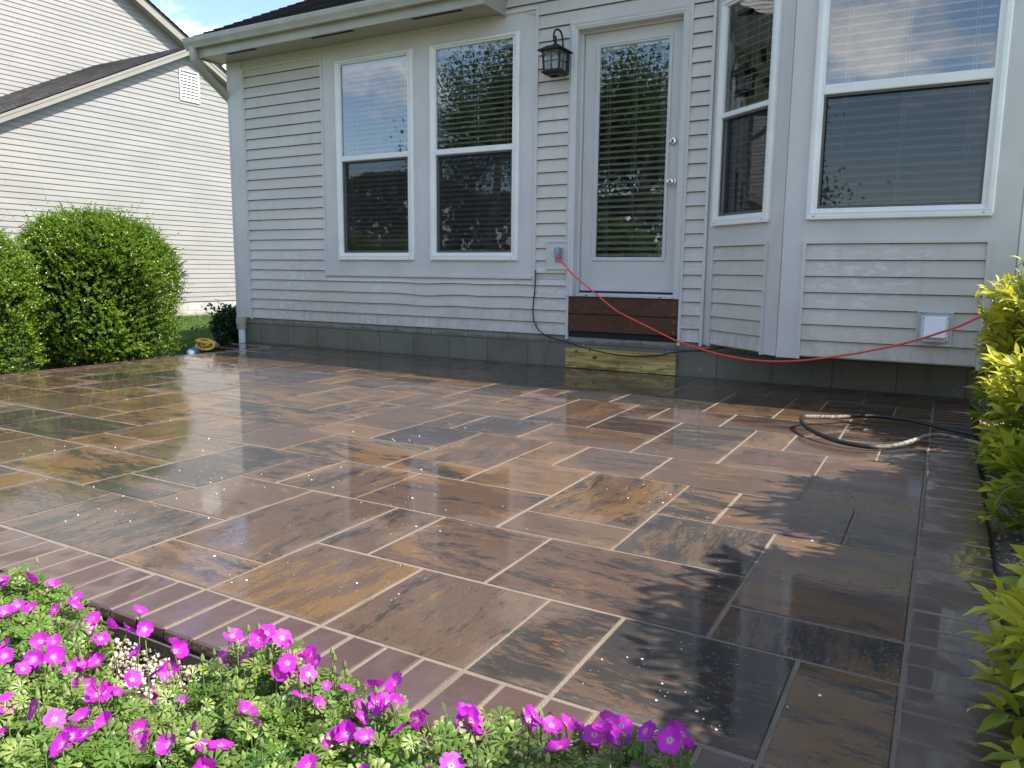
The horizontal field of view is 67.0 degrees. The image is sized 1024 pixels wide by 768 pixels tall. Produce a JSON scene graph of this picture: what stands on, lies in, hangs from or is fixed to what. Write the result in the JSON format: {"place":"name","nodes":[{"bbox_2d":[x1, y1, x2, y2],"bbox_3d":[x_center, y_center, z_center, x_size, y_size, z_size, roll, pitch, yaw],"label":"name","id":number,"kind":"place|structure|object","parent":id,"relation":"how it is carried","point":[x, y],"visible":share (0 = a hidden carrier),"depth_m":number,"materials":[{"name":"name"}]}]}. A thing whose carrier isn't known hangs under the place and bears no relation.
{"place":"outdoors","nodes":[
{"label":"outdoors","id":0,"kind":"place"},
{"bbox_2d":[160,314,214,353],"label":"lawn grass","id":1,"kind":"structure","parent":0,"point":[197,321],"depth_m":12.70,"materials":[{"name":"green plant"}]},
{"bbox_2d":[193,343,220,352],"bbox_3d":[-3.203,-0.378,8.116,0.338,0.124,0.256,5,10,30],"label":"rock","id":2,"kind":"object","parent":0,"point":[209,346],"visible":0.27,"depth_m":8.03,"materials":[{"name":"grey stone"}]},
{"bbox_2d":[195,338,216,350],"bbox_3d":[-3.040,-0.395,7.721,0.200,0.136,0.796,-2,9,-15],"label":"yellow hose","id":3,"kind":"object","parent":2,"relation":"on","point":[205,343],"visible":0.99,"depth_m":7.48,"materials":[{"name":"yellow rubber"}]},
{"bbox_2d":[150,0,302,69],"label":"sky","id":4,"kind":"structure","parent":0,"point":[194,17],"materials":[{"name":"blue"}]},
{"bbox_2d":[8,332,994,572],"bbox_3d":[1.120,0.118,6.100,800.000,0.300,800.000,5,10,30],"label":"ground","id":5,"kind":"structure","parent":0,"point":[976,423],"depth_m":4.32,"materials":[{"name":"brown soil"}]},
{"bbox_2d":[2,352,185,374],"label":"hedge soil","id":6,"kind":"structure","parent":5,"relation":"on","point":[50,366],"depth_m":6.93,"materials":[{"name":"brown soil"}]},
{"bbox_2d":[0,217,59,374],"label":"hedge shrub","id":7,"kind":"object","parent":6,"relation":"on","point":[13,273],"visible":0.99,"depth_m":6.12,"materials":[{"name":"green plant"}]},
{"bbox_2d":[4,187,194,367],"bbox_3d":[-3.807,-0.958,7.093,1.617,1.593,1.809,-5,10,-35],"label":"hedge shrub","id":8,"kind":"object","parent":6,"relation":"on","point":[104,255],"visible":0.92,"depth_m":6.71,"materials":[{"name":"green plant"}]},
{"bbox_2d":[2,653,193,766],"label":"soil bed","id":9,"kind":"object","parent":5,"relation":"on","point":[140,696],"visible":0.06,"depth_m":1.68,"materials":[{"name":"brown soil"}]},
{"bbox_2d":[0,557,116,729],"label":"geranium plant","id":10,"kind":"object","parent":9,"relation":"on","point":[29,620],"visible":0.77,"depth_m":1.59,"materials":[{"name":"green plant"}]},
{"bbox_2d":[0,605,236,767],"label":"geranium plant","id":11,"kind":"object","parent":9,"relation":"on","point":[38,734],"visible":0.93,"depth_m":1.26,"materials":[{"name":"green plant"}]},
{"bbox_2d":[54,623,397,767],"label":"geranium plant","id":12,"kind":"object","parent":9,"relation":"on","point":[272,721],"visible":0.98,"depth_m":1.22,"materials":[{"name":"green plant"}]},
{"bbox_2d":[322,671,702,767],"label":"geranium plant","id":13,"kind":"object","parent":9,"relation":"on","point":[477,728],"visible":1,"depth_m":1.07,"materials":[{"name":"green plant"}]},
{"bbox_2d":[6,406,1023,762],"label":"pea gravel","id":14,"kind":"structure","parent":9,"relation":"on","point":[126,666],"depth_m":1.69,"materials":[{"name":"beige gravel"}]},
{"bbox_2d":[0,0,235,320],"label":"neighbour house","id":15,"kind":"structure","parent":5,"relation":"on","point":[123,104],"depth_m":16.78,"materials":[{"name":"white plastic"}]},
{"bbox_2d":[186,347,198,354],"bbox_3d":[-2.997,-0.299,7.261,0.096,0.092,0.212,0,9,-7],"label":"plastic scoop","id":16,"kind":"object","parent":5,"relation":"on","point":[193,350],"visible":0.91,"depth_m":7.22,"materials":[{"name":"blue plastic"}]},
{"bbox_2d":[190,299,238,345],"bbox_3d":[-3.042,-0.614,8.712,0.889,0.705,1.019,5,10,30],"label":"corner shrub","id":17,"kind":"object","parent":5,"relation":"on","point":[223,329],"visible":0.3,"depth_m":8.49,"materials":[{"name":"green plant"}]},
{"bbox_2d":[0,342,1022,767],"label":"patio border","id":18,"kind":"object","parent":5,"relation":"on","point":[422,680],"visible":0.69,"depth_m":1.78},
{"bbox_2d":[565,347,676,374],"bbox_3d":[0.858,-0.186,6.185,0.940,0.160,0.038,5,10,30],"label":"wood plank","id":19,"kind":"object","parent":18,"relation":"on","point":[592,359],"visible":1,"depth_m":6.16,"materials":[{"name":"yellow wood"}]},
{"bbox_2d":[24,403,1023,763],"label":"edge restraint","id":20,"kind":"object","parent":5,"relation":"on","point":[162,649],"visible":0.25,"depth_m":1.75,"materials":[{"name":"black plastic"}]},
{"bbox_2d":[182,0,1023,409],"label":"house","id":21,"kind":"structure","parent":5,"relation":"on","point":[778,180],"depth_m":6.30,"materials":[{"name":"plastic"}]},
{"bbox_2d":[334,48,414,259],"bbox_3d":[-1.245,-2.089,7.227,0.915,1.841,0.182,5,10,30],"label":"window","id":22,"kind":"structure","parent":21,"relation":"in","point":[343,69],"depth_m":7.25,"materials":[{"name":"white plastic"}]},
{"bbox_2d":[429,31,520,260],"bbox_3d":[-0.300,-1.999,6.687,0.906,1.841,0.182,5,10,30],"label":"window","id":23,"kind":"structure","parent":21,"relation":"in","point":[438,53],"depth_m":6.69,"materials":[{"name":"white plastic"}]},
{"bbox_2d":[537,28,572,77],"bbox_3d":[0.345,-2.577,6.006,0.212,0.359,0.243,5,10,30],"label":"wall lantern","id":24,"kind":"object","parent":21,"relation":"attached to","point":[557,53],"depth_m":5.98,"materials":[{"name":"black metal"}]},
{"bbox_2d":[546,241,566,269],"bbox_3d":[0.367,-1.054,6.330,0.209,0.231,0.074,5,10,30],"label":"power outlet","id":25,"kind":"object","parent":21,"relation":"attached to","point":[554,249],"visible":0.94,"depth_m":6.34,"materials":[{"name":"white plastic"}]},
{"bbox_2d":[557,255,993,361],"bbox_3d":[1.529,-0.525,5.237,3.272,0.720,0.063,9,12,44],"label":"extension cord","id":26,"kind":"object","parent":25,"relation":"attached to","point":[890,346],"visible":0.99,"depth_m":5.04,"materials":[{"name":"red plastic"}]},
{"bbox_2d":[532,270,726,356],"bbox_3d":[0.937,-0.550,6.061,1.789,0.670,0.048,5,10,30],"label":"black cable","id":27,"kind":"object","parent":21,"relation":"hanging from","point":[601,351],"visible":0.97,"depth_m":6.22,"materials":[{"name":"rubber"}]},
{"bbox_2d":[580,20,683,292],"bbox_3d":[0.922,-1.730,6.050,0.804,2.001,0.142,5,10,30],"label":"door","id":28,"kind":"structure","parent":21,"relation":"in","point":[627,274],"depth_m":6.08,"materials":[{"name":"paint"}]},
{"bbox_2d":[710,0,782,226],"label":"window","id":29,"kind":"structure","parent":21,"relation":"in","point":[730,108],"depth_m":5.40,"materials":[{"name":"white plastic"}]},
{"bbox_2d":[805,0,1014,219],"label":"window","id":30,"kind":"structure","parent":21,"relation":"in","point":[997,76],"depth_m":4.57,"materials":[{"name":"white plastic"}]},
{"bbox_2d":[915,311,953,346],"bbox_3d":[2.489,-0.323,4.559,0.188,0.206,0.086,5,10,30],"label":"wall vent","id":31,"kind":"object","parent":21,"relation":"attached to","point":[930,322],"depth_m":4.55,"materials":[{"name":"white plastic"}]},
{"bbox_2d":[978,406,1023,759],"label":"gravel bed","id":32,"kind":"object","parent":5,"relation":"on","point":[1005,545],"visible":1,"depth_m":2.48,"materials":[{"name":"gravel"}]},
{"bbox_2d":[956,544,1023,767],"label":"yellow shrub","id":33,"kind":"object","parent":32,"relation":"on","point":[1006,606],"visible":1,"depth_m":1.34,"materials":[{"name":"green plant"}]},
{"bbox_2d":[965,256,1023,431],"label":"yellow shrub","id":34,"kind":"object","parent":32,"relation":"on","point":[1007,324],"visible":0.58,"depth_m":3.80,"materials":[{"name":"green plant"}]},
{"bbox_2d":[969,343,1023,487],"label":"yellow shrub","id":35,"kind":"object","parent":32,"relation":"on","point":[1007,385],"visible":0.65,"depth_m":3.11,"materials":[{"name":"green plant"}]},
{"bbox_2d":[972,424,1023,532],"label":"yellow shrub","id":36,"kind":"object","parent":32,"relation":"on","point":[1010,447],"visible":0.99,"depth_m":2.45,"materials":[{"name":"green plant"}]},
{"bbox_2d":[0,343,1021,767],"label":"patio","id":37,"kind":"structure","parent":0,"point":[844,720],"depth_m":2.55,"materials":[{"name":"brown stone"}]},
{"bbox_2d":[54,398,829,729],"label":"foam drops","id":38,"kind":"object","parent":37,"relation":"on","point":[462,520],"visible":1,"depth_m":1.99,"materials":[{"name":"white"}]},
{"bbox_2d":[799,414,983,449],"bbox_3d":[2.018,0.249,3.739,1.192,0.074,0.790,5,10,30],"label":"garden hose","id":39,"kind":"object","parent":37,"relation":"on","point":[887,446],"visible":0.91,"depth_m":3.78,"materials":[{"name":"black rubber"}]}
]}

